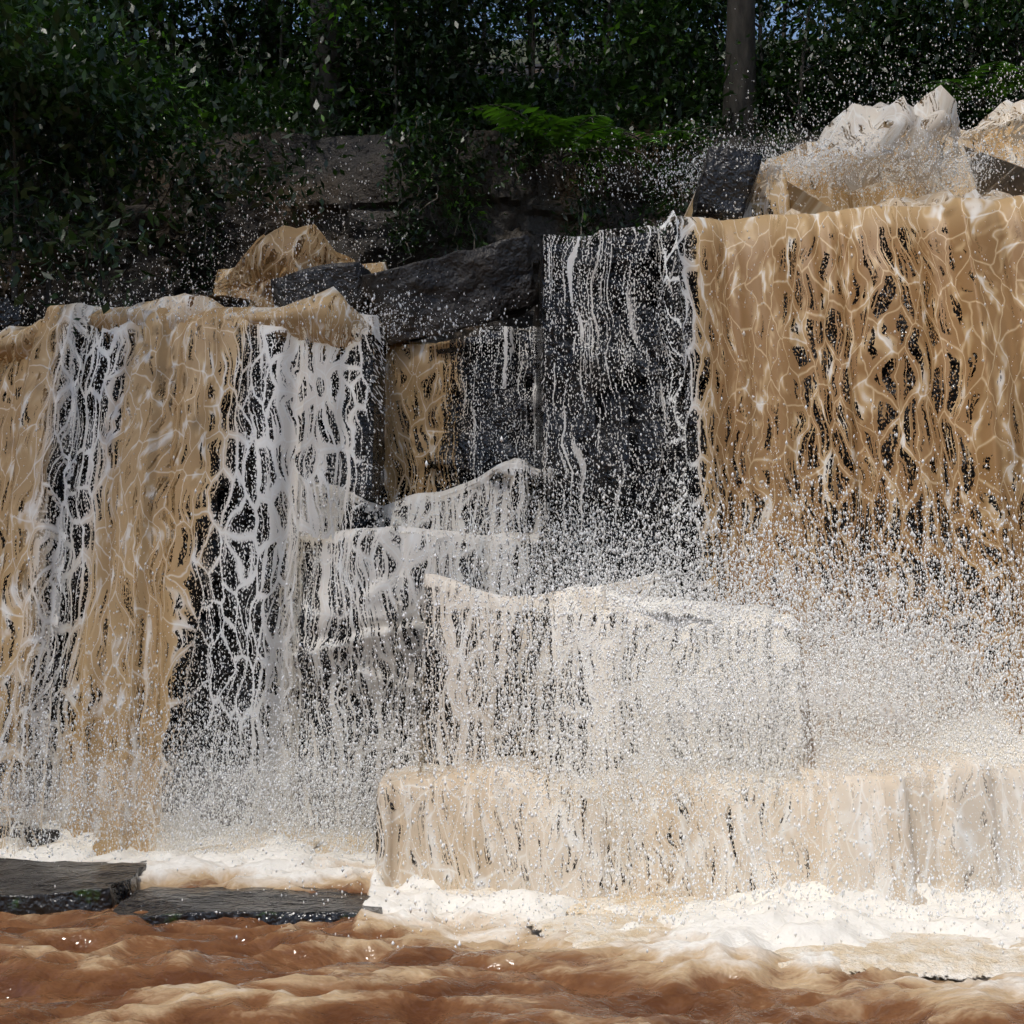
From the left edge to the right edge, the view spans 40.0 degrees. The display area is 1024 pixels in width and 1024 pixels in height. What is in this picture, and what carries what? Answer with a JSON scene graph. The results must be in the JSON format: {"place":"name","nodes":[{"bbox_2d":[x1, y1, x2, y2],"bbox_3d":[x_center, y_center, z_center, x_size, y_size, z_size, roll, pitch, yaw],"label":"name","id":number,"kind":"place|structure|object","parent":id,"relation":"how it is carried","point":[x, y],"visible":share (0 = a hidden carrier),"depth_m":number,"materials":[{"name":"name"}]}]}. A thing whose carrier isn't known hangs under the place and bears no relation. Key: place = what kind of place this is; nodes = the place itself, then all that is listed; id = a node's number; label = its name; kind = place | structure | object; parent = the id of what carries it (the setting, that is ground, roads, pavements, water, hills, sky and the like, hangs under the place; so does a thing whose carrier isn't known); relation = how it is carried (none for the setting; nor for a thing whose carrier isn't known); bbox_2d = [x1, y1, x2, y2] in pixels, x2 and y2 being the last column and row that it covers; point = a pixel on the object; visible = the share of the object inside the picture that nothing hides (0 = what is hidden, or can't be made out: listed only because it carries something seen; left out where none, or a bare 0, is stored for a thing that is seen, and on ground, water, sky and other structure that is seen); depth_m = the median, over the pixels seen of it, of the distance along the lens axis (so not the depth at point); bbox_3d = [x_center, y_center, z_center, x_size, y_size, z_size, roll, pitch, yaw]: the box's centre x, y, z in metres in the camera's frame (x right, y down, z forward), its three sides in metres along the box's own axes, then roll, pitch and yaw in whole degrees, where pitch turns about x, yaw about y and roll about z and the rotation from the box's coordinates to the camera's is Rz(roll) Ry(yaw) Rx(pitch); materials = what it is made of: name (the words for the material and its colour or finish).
{"place":"outdoors","nodes":[
{"label":"outdoors","id":0,"kind":"place"},
{"bbox_2d":[0,303,188,853],"bbox_3d":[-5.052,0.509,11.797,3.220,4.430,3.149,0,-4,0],"label":"water","id":1,"kind":"structure","parent":0,"point":[25,379],"depth_m":10.85,"materials":[{"name":"liquid"}]},
{"bbox_2d":[0,318,67,375],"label":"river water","id":2,"kind":"structure","parent":1,"relation":"attached to","point":[17,334],"depth_m":11.48,"materials":[{"name":"liquid"}]},
{"bbox_2d":[93,307,398,855],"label":"water","id":3,"kind":"structure","parent":0,"point":[193,428],"depth_m":10.87,"materials":[{"name":"liquid"}]},
{"bbox_2d":[85,286,369,357],"bbox_3d":[-2.380,-1.544,11.676,2.413,0.610,0.779,0,-4,0],"label":"foam lip","id":4,"kind":"object","parent":3,"relation":"on","point":[318,313],"visible":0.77,"depth_m":11.43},
{"bbox_2d":[0,60,1023,895],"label":"cliff rock","id":5,"kind":"object","parent":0,"point":[528,210],"visible":0.2,"depth_m":11.57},
{"bbox_2d":[0,137,41,266],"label":"creeper","id":6,"kind":"object","parent":5,"relation":"on","point":[1,211],"visible":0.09,"depth_m":17.01,"materials":[{"name":"green plant"}]},
{"bbox_2d":[0,0,178,221],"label":"bank shrub","id":7,"kind":"object","parent":5,"relation":"on","point":[7,11],"visible":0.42,"depth_m":13.36,"materials":[{"name":"green plant"}]},
{"bbox_2d":[0,0,203,306],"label":"bank shrub","id":8,"kind":"object","parent":5,"relation":"on","point":[123,131],"visible":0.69,"depth_m":13.42,"materials":[{"name":"green plant"}]},
{"bbox_2d":[0,0,241,229],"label":"bank shrub","id":9,"kind":"object","parent":5,"relation":"on","point":[23,115],"visible":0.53,"depth_m":13.61,"materials":[{"name":"green plant"}]},
{"bbox_2d":[0,0,265,334],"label":"bank shrub","id":10,"kind":"object","parent":5,"relation":"on","point":[51,216],"visible":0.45,"depth_m":12.55,"materials":[{"name":"green plant"}]},
{"bbox_2d":[52,1,237,68],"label":"tree","id":11,"kind":"object","parent":5,"relation":"on","point":[103,39],"visible":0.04,"depth_m":21.49,"materials":[{"name":"green plant"}]},
{"bbox_2d":[54,0,244,115],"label":"tree","id":12,"kind":"object","parent":5,"relation":"on","point":[166,6],"visible":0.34,"depth_m":19.58,"materials":[{"name":"green plant"}]},
{"bbox_2d":[0,0,367,306],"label":"bank shrub","id":13,"kind":"object","parent":5,"relation":"on","point":[235,182],"visible":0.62,"depth_m":15.30,"materials":[{"name":"green plant"}]},
{"bbox_2d":[155,110,231,294],"bbox_3d":[-3.692,-3.500,16.864,1.191,2.804,0.944,-2,-5,31],"label":"creeper","id":14,"kind":"object","parent":5,"relation":"on","point":[192,185],"visible":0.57,"depth_m":16.76,"materials":[{"name":"green plant"}]},
{"bbox_2d":[155,131,234,294],"bbox_3d":[-3.867,-3.442,16.939,0.882,2.532,0.794,-2,-5,31],"label":"creeper","id":15,"kind":"object","parent":5,"relation":"on","point":[179,227],"visible":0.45,"depth_m":16.92,"materials":[{"name":"green plant"}]},
{"bbox_2d":[127,0,372,115],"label":"tree","id":16,"kind":"object","parent":5,"relation":"on","point":[242,44],"visible":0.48,"depth_m":19.60,"materials":[{"name":"green plant"}]},
{"bbox_2d":[89,0,417,112],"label":"tree","id":17,"kind":"object","parent":5,"relation":"on","point":[213,32],"visible":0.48,"depth_m":19.80,"materials":[{"name":"green plant"}]},
{"bbox_2d":[164,0,386,110],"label":"tree","id":18,"kind":"object","parent":5,"relation":"on","point":[260,40],"visible":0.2,"depth_m":20.51,"materials":[{"name":"green plant"}]},
{"bbox_2d":[130,0,427,130],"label":"tree","id":19,"kind":"object","parent":5,"relation":"on","point":[280,61],"visible":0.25,"depth_m":19.43,"materials":[{"name":"green plant"}]},
{"bbox_2d":[167,262,423,348],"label":"water","id":20,"kind":"structure","parent":5,"relation":"on","point":[372,267],"depth_m":13.49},
{"bbox_2d":[215,224,355,293],"bbox_3d":[-1.977,-2.301,13.146,1.351,0.604,1.423,3,-5,-34],"label":"boulder","id":21,"kind":"object","parent":20,"relation":"on","point":[259,247],"visible":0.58,"depth_m":12.56,"materials":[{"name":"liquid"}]},
{"bbox_2d":[271,261,371,313],"bbox_3d":[-1.670,-1.892,12.659,0.885,0.562,0.779,-1,-4,9],"label":"boulder","id":22,"kind":"object","parent":5,"relation":"on","point":[353,275],"visible":0.4,"depth_m":12.29,"materials":[{"name":"stone"}]},
{"bbox_2d":[251,0,427,114],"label":"tree","id":23,"kind":"object","parent":5,"relation":"on","point":[288,50],"visible":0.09,"depth_m":20.59,"materials":[{"name":"green plant"}]},
{"bbox_2d":[254,0,478,120],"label":"tree","id":24,"kind":"object","parent":5,"relation":"on","point":[343,6],"visible":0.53,"depth_m":18.35,"materials":[{"name":"green plant"}]},
{"bbox_2d":[272,0,516,110],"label":"tree","id":25,"kind":"object","parent":5,"relation":"on","point":[377,54],"visible":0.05,"depth_m":21.66,"materials":[{"name":"green plant"}]},
{"bbox_2d":[239,0,559,135],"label":"tree","id":26,"kind":"object","parent":5,"relation":"on","point":[402,14],"visible":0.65,"depth_m":18.67,"materials":[{"name":"green plant"}]},
{"bbox_2d":[366,109,442,239],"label":"creeper","id":27,"kind":"object","parent":5,"relation":"on","point":[411,151],"visible":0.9,"depth_m":16.69,"materials":[{"name":"green plant"}]},
{"bbox_2d":[375,115,449,266],"bbox_3d":[-1.220,-3.836,16.821,0.974,2.067,0.876,0,-4,0],"label":"creeper","id":28,"kind":"object","parent":5,"relation":"on","point":[412,232],"visible":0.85,"depth_m":16.73,"materials":[{"name":"green plant"}]},
{"bbox_2d":[339,0,518,102],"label":"tree","id":29,"kind":"object","parent":5,"relation":"on","point":[381,3],"visible":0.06,"depth_m":22.50,"materials":[{"name":"green plant"}]},
{"bbox_2d":[393,100,465,220],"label":"creeper","id":30,"kind":"object","parent":5,"relation":"on","point":[429,166],"visible":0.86,"depth_m":16.82,"materials":[{"name":"green plant"}]},
{"bbox_2d":[361,234,538,345],"bbox_3d":[-0.589,-1.993,12.895,1.698,1.187,1.372,1,-4,-11],"label":"slab boulder","id":31,"kind":"object","parent":5,"relation":"on","point":[501,271],"visible":0.83,"depth_m":12.27,"materials":[{"name":"stone"}]},
{"bbox_2d":[341,0,559,103],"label":"tree","id":32,"kind":"object","parent":5,"relation":"on","point":[474,29],"visible":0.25,"depth_m":20.88,"materials":[{"name":"green plant"}]},
{"bbox_2d":[368,309,557,512],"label":"water","id":33,"kind":"structure","parent":5,"relation":"on","point":[418,357],"depth_m":12.17,"materials":[{"name":"liquid"}]},
{"bbox_2d":[423,107,505,252],"bbox_3d":[-0.595,-3.841,16.934,1.078,2.288,0.965,0,-4,0],"label":"creeper","id":34,"kind":"object","parent":5,"relation":"on","point":[462,184],"visible":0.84,"depth_m":16.91,"materials":[{"name":"green plant"}]},
{"bbox_2d":[426,116,504,257],"bbox_3d":[-0.584,-3.499,17.031,0.830,2.466,1.040,-2,-5,31],"label":"creeper","id":35,"kind":"object","parent":5,"relation":"on","point":[481,168],"visible":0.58,"depth_m":17.06,"materials":[{"name":"green plant"}]},
{"bbox_2d":[339,0,597,85],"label":"tree","id":36,"kind":"object","parent":5,"relation":"on","point":[503,32],"visible":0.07,"depth_m":24.92,"materials":[{"name":"green plant"}]},
{"bbox_2d":[316,0,628,125],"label":"tree","id":37,"kind":"object","parent":5,"relation":"on","point":[516,23],"visible":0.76,"depth_m":18.25,"materials":[{"name":"green plant"}]},
{"bbox_2d":[409,0,595,82],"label":"tree","id":38,"kind":"object","parent":5,"relation":"on","point":[475,22],"visible":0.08,"depth_m":28.12,"materials":[{"name":"green plant"}]},
{"bbox_2d":[0,0,1023,969],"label":"spray droplets","id":39,"kind":"object","parent":5,"relation":"on","point":[820,680],"visible":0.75,"depth_m":8.90},
{"bbox_2d":[483,110,570,194],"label":"creeper","id":40,"kind":"object","parent":5,"relation":"on","point":[529,152],"visible":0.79,"depth_m":16.75,"materials":[{"name":"green plant"}]},
{"bbox_2d":[458,103,670,175],"bbox_3d":[0.607,-4.415,16.770,2.578,0.989,1.755,0,-4,0],"label":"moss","id":41,"kind":"object","parent":5,"relation":"on","point":[559,131],"visible":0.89,"depth_m":16.65,"materials":[{"name":"green plant"}]},
{"bbox_2d":[438,0,693,85],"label":"tree","id":42,"kind":"object","parent":5,"relation":"on","point":[536,40],"visible":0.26,"depth_m":22.92,"materials":[{"name":"green plant"}]},
{"bbox_2d":[546,108,625,247],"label":"creeper","id":43,"kind":"object","parent":5,"relation":"on","point":[581,224],"visible":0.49,"depth_m":16.70,"materials":[{"name":"green plant"}]},
{"bbox_2d":[416,0,769,101],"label":"tree","id":44,"kind":"object","parent":5,"relation":"on","point":[538,67],"visible":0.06,"depth_m":23.41,"materials":[{"name":"green plant"}]},
{"bbox_2d":[558,141,636,246],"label":"creeper","id":45,"kind":"object","parent":5,"relation":"on","point":[583,204],"visible":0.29,"depth_m":16.98,"materials":[{"name":"green plant"}]},
{"bbox_2d":[505,0,717,82],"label":"tree","id":46,"kind":"object","parent":5,"relation":"on","point":[552,16],"visible":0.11,"depth_m":24.08,"materials":[{"name":"green plant"}]},
{"bbox_2d":[523,219,703,598],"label":"waterfall","id":47,"kind":"structure","parent":5,"relation":"on","point":[570,261],"depth_m":10.88,"materials":[{"name":"liquid"}]},
{"bbox_2d":[512,0,723,115],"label":"tree","id":48,"kind":"object","parent":5,"relation":"on","point":[609,9],"visible":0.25,"depth_m":20.36,"materials":[{"name":"green plant"}]},
{"bbox_2d":[488,0,784,103],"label":"tree","id":49,"kind":"object","parent":5,"relation":"on","point":[572,54],"visible":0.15,"depth_m":22.87,"materials":[{"name":"green plant"}]},
{"bbox_2d":[530,0,758,122],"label":"tree","id":50,"kind":"object","parent":5,"relation":"on","point":[577,10],"visible":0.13,"depth_m":20.52,"materials":[{"name":"green plant"}]},
{"bbox_2d":[529,0,760,129],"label":"tree","id":51,"kind":"object","parent":5,"relation":"on","point":[660,29],"visible":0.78,"depth_m":19.00,"materials":[{"name":"green plant"}]},
{"bbox_2d":[601,122,705,150],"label":"fern","id":52,"kind":"object","parent":5,"relation":"on","point":[644,140],"visible":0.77,"depth_m":16.95,"materials":[{"name":"green plant"}]},
{"bbox_2d":[538,0,775,92],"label":"tree","id":53,"kind":"object","parent":5,"relation":"on","point":[594,41],"visible":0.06,"depth_m":24.39,"materials":[{"name":"green plant"}]},
{"bbox_2d":[621,101,694,234],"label":"creeper","id":54,"kind":"object","parent":5,"relation":"on","point":[660,193],"visible":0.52,"depth_m":16.86,"materials":[{"name":"green plant"}]},
{"bbox_2d":[529,0,787,116],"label":"tree","id":55,"kind":"object","parent":5,"relation":"on","point":[716,48],"visible":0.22,"depth_m":20.61,"materials":[{"name":"green plant"}]},
{"bbox_2d":[620,117,724,234],"bbox_3d":[1.906,-3.842,16.931,1.345,1.916,0.836,0,-4,0],"label":"creeper","id":56,"kind":"object","parent":5,"relation":"on","point":[651,194],"visible":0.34,"depth_m":16.93,"materials":[{"name":"green plant"}]},
{"bbox_2d":[653,108,752,228],"bbox_3d":[2.243,-3.949,16.796,0.903,1.790,1.280,-4,-5,43],"label":"creeper","id":57,"kind":"object","parent":5,"relation":"on","point":[709,134],"visible":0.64,"depth_m":16.73,"materials":[{"name":"green plant"}]},
{"bbox_2d":[679,161,789,228],"bbox_3d":[2.137,-2.598,14.371,1.190,1.386,7.384,0,-4,0],"label":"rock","id":58,"kind":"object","parent":5,"relation":"on","point":[776,193],"depth_m":12.82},
{"bbox_2d":[692,146,761,219],"bbox_3d":[1.937,-2.894,12.813,0.599,0.715,0.814,0,-4,0],"label":"rock","id":59,"kind":"object","parent":58,"relation":"on","point":[723,166],"visible":0.77,"depth_m":12.44,"materials":[{"name":"stone"}]},
{"bbox_2d":[751,163,781,204],"bbox_3d":[2.142,-3.029,13.139,0.732,0.596,1.177,0,-4,0],"label":"foam","id":60,"kind":"object","parent":58,"relation":"on","point":[772,166],"visible":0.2,"depth_m":12.76,"materials":[{"name":"liquid"}]},
{"bbox_2d":[561,0,941,124],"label":"tree","id":61,"kind":"object","parent":5,"relation":"on","point":[761,30],"visible":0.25,"depth_m":20.04,"materials":[{"name":"green plant"}]},
{"bbox_2d":[739,104,804,161],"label":"bush","id":62,"kind":"object","parent":5,"relation":"on","point":[773,147],"visible":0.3,"depth_m":17.07,"materials":[{"name":"green plant"}]},
{"bbox_2d":[647,0,921,103],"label":"tree","id":63,"kind":"object","parent":5,"relation":"on","point":[919,52],"visible":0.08,"depth_m":20.99,"materials":[{"name":"green plant"}]},
{"bbox_2d":[671,0,960,140],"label":"tree","id":64,"kind":"object","parent":5,"relation":"on","point":[815,45],"visible":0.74,"depth_m":18.12,"materials":[{"name":"green plant"}]},
{"bbox_2d":[635,0,1001,105],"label":"tree","id":65,"kind":"object","parent":5,"relation":"on","point":[702,21],"visible":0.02,"depth_m":21.99,"materials":[{"name":"green plant"}]},
{"bbox_2d":[759,126,975,213],"bbox_3d":[3.455,-2.971,14.163,2.310,1.993,7.558,0,-4,0],"label":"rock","id":66,"kind":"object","parent":5,"relation":"on","point":[814,204],"depth_m":13.41,"materials":[{"name":"stone"}]},
{"bbox_2d":[783,85,961,194],"bbox_3d":[3.507,-3.408,13.591,1.873,1.126,1.682,-3,-5,39],"label":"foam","id":67,"kind":"object","parent":66,"relation":"on","point":[935,105],"visible":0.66,"depth_m":12.93,"materials":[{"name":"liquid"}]},
{"bbox_2d":[785,189,1012,214],"bbox_3d":[4.440,-2.441,12.266,5.694,0.767,3.205,0,-4,0],"label":"foam","id":68,"kind":"object","parent":66,"relation":"on","point":[940,197],"visible":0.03,"depth_m":11.29,"materials":[{"name":"liquid"}]},
{"bbox_2d":[760,0,1002,126],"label":"tree","id":69,"kind":"object","parent":5,"relation":"on","point":[903,28],"visible":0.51,"depth_m":18.62,"materials":[{"name":"green plant"}]},
{"bbox_2d":[784,0,1019,112],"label":"tree","id":70,"kind":"object","parent":5,"relation":"on","point":[928,17],"visible":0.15,"depth_m":18.65,"materials":[{"name":"green plant"}]},
{"bbox_2d":[783,740,1023,905],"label":"waterfall","id":71,"kind":"structure","parent":5,"relation":"on","point":[968,809],"depth_m":8.35,"materials":[{"name":"liquid"}]},
{"bbox_2d":[913,0,1001,69],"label":"shrub","id":72,"kind":"object","parent":5,"relation":"on","point":[940,41],"visible":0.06,"depth_m":20.18,"materials":[{"name":"green plant"}]},
{"bbox_2d":[909,0,1023,115],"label":"tree","id":73,"kind":"object","parent":5,"relation":"on","point":[1001,10],"visible":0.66,"depth_m":18.54,"materials":[{"name":"green plant"}]},
{"bbox_2d":[919,61,1023,122],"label":"fern","id":74,"kind":"object","parent":5,"relation":"on","point":[973,87],"visible":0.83,"depth_m":17.34,"materials":[{"name":"green plant"}]},
{"bbox_2d":[931,124,1023,197],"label":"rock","id":75,"kind":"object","parent":5,"relation":"on","point":[1005,179],"depth_m":13.25,"materials":[{"name":"stone"}]},
{"bbox_2d":[961,100,1023,146],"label":"water","id":76,"kind":"structure","parent":75,"relation":"on","point":[1000,119],"depth_m":14.09,"materials":[{"name":"liquid"}]},
{"bbox_2d":[0,803,1023,1023],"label":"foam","id":77,"kind":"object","parent":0,"point":[107,966],"depth_m":7.15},
{"bbox_2d":[33,824,375,853],"bbox_3d":[-3.331,2.515,10.774,5.389,0.288,1.452,-1,-4,8],"label":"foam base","id":78,"kind":"object","parent":77,"relation":"on","point":[317,840],"visible":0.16,"depth_m":10.27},
{"bbox_2d":[394,878,1016,922],"bbox_3d":[1.911,2.397,8.365,5.900,0.142,1.242,-1,-4,15],"label":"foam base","id":79,"kind":"object","parent":77,"relation":"on","point":[639,903],"visible":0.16,"depth_m":8.53,"materials":[{"name":"liquid"}]},
{"bbox_2d":[527,913,1023,979],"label":"foam","id":80,"kind":"object","parent":77,"relation":"on","point":[953,960],"visible":0.3,"depth_m":7.32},
{"bbox_2d":[60,0,1001,40],"label":"sky","id":81,"kind":"structure","parent":0,"point":[772,23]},
{"bbox_2d":[411,573,668,793],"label":"waterfall","id":82,"kind":"structure","parent":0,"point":[453,603],"depth_m":9.63,"materials":[{"name":"liquid"}]},
{"bbox_2d":[107,37,1000,142],"bbox_3d":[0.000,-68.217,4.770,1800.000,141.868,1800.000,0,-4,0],"label":"terrain","id":83,"kind":"structure","parent":0,"point":[816,133],"depth_m":55.90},
{"bbox_2d":[8,0,196,222],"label":"bank shrub","id":84,"kind":"object","parent":83,"relation":"on","point":[102,217],"visible":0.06,"depth_m":15.28,"materials":[{"name":"green plant"}]},
{"bbox_2d":[124,0,141,112],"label":"tree","id":85,"kind":"object","parent":83,"relation":"on","point":[134,47],"visible":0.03,"depth_m":20.10,"materials":[{"name":"brown plant"}]},
{"bbox_2d":[262,0,279,106],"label":"tree","id":86,"kind":"object","parent":83,"relation":"on","point":[277,52],"visible":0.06,"depth_m":21.69,"materials":[{"name":"brown plant"}]},
{"bbox_2d":[309,0,342,136],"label":"canopy tree","id":87,"kind":"object","parent":83,"relation":"on","point":[321,48],"visible":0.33,"depth_m":18.51,"materials":[{"name":"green plant"}]},
{"bbox_2d":[20,4,1023,162],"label":"undergrowth","id":88,"kind":"object","parent":83,"relation":"on","point":[504,93],"visible":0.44,"depth_m":18.39,"materials":[{"name":"green plant"}]},
{"bbox_2d":[722,0,756,136],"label":"canopy tree","id":89,"kind":"object","parent":83,"relation":"on","point":[740,20],"visible":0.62,"depth_m":18.20,"materials":[{"name":"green plant"}]},
{"bbox_2d":[964,0,979,123],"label":"tree","id":90,"kind":"object","parent":83,"relation":"on","point":[971,49],"visible":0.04,"depth_m":19.79,"materials":[{"name":"green plant"}]},
{"bbox_2d":[1002,0,1023,102],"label":"canopy tree","id":91,"kind":"object","parent":83,"relation":"on","point":[1013,43],"visible":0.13,"depth_m":18.99,"materials":[{"name":"green plant"}]},
{"bbox_2d":[643,195,1023,786],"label":"water","id":92,"kind":"structure","parent":0,"point":[1002,328],"depth_m":10.04,"materials":[{"name":"liquid"}]},
{"bbox_2d":[815,702,1023,777],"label":"foam","id":93,"kind":"object","parent":92,"relation":"on","point":[1013,748],"visible":0.13,"depth_m":9.14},
{"bbox_2d":[694,643,997,761],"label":"rock","id":94,"kind":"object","parent":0,"point":[766,697],"depth_m":8.99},
{"label":"river","id":95,"kind":"structure","parent":0,"visible":0},
{"bbox_2d":[0,821,59,846],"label":"river rock","id":96,"kind":"object","parent":95,"relation":"on","point":[52,834],"visible":0.23,"depth_m":10.39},
{"bbox_2d":[0,858,146,914],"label":"river ledge","id":97,"kind":"object","parent":95,"relation":"on","point":[26,886],"visible":0.42,"depth_m":8.91,"materials":[{"name":"stone"}]},
{"bbox_2d":[113,887,382,924],"bbox_3d":[-1.577,2.515,8.697,1.670,0.273,0.908,0,-4,4],"label":"river ledge","id":98,"kind":"object","parent":95,"relation":"on","point":[163,905],"visible":0.41,"depth_m":8.50,"materials":[{"name":"stone"}]},
{"bbox_2d":[252,458,564,824],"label":"water","id":99,"kind":"structure","parent":95,"relation":"on","point":[515,464],"depth_m":11.44,"materials":[{"name":"liquid"}]},
{"bbox_2d":[287,526,568,834],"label":"water","id":100,"kind":"structure","parent":95,"relation":"on","point":[410,541],"depth_m":10.94,"materials":[{"name":"liquid"}]},
{"bbox_2d":[375,756,893,900],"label":"waterfall","id":101,"kind":"structure","parent":95,"relation":"on","point":[525,854],"depth_m":8.78,"materials":[{"name":"liquid"}]},
{"bbox_2d":[519,600,805,897],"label":"waterfall","id":102,"kind":"structure","parent":95,"relation":"on","point":[581,643],"depth_m":8.93,"materials":[{"name":"liquid"}]},
{"bbox_2d":[553,584,772,622],"bbox_3d":[1.032,0.640,9.374,1.588,0.323,0.451,0,-4,5],"label":"foam","id":103,"kind":"object","parent":102,"relation":"on","point":[660,607],"visible":0.27,"depth_m":9.21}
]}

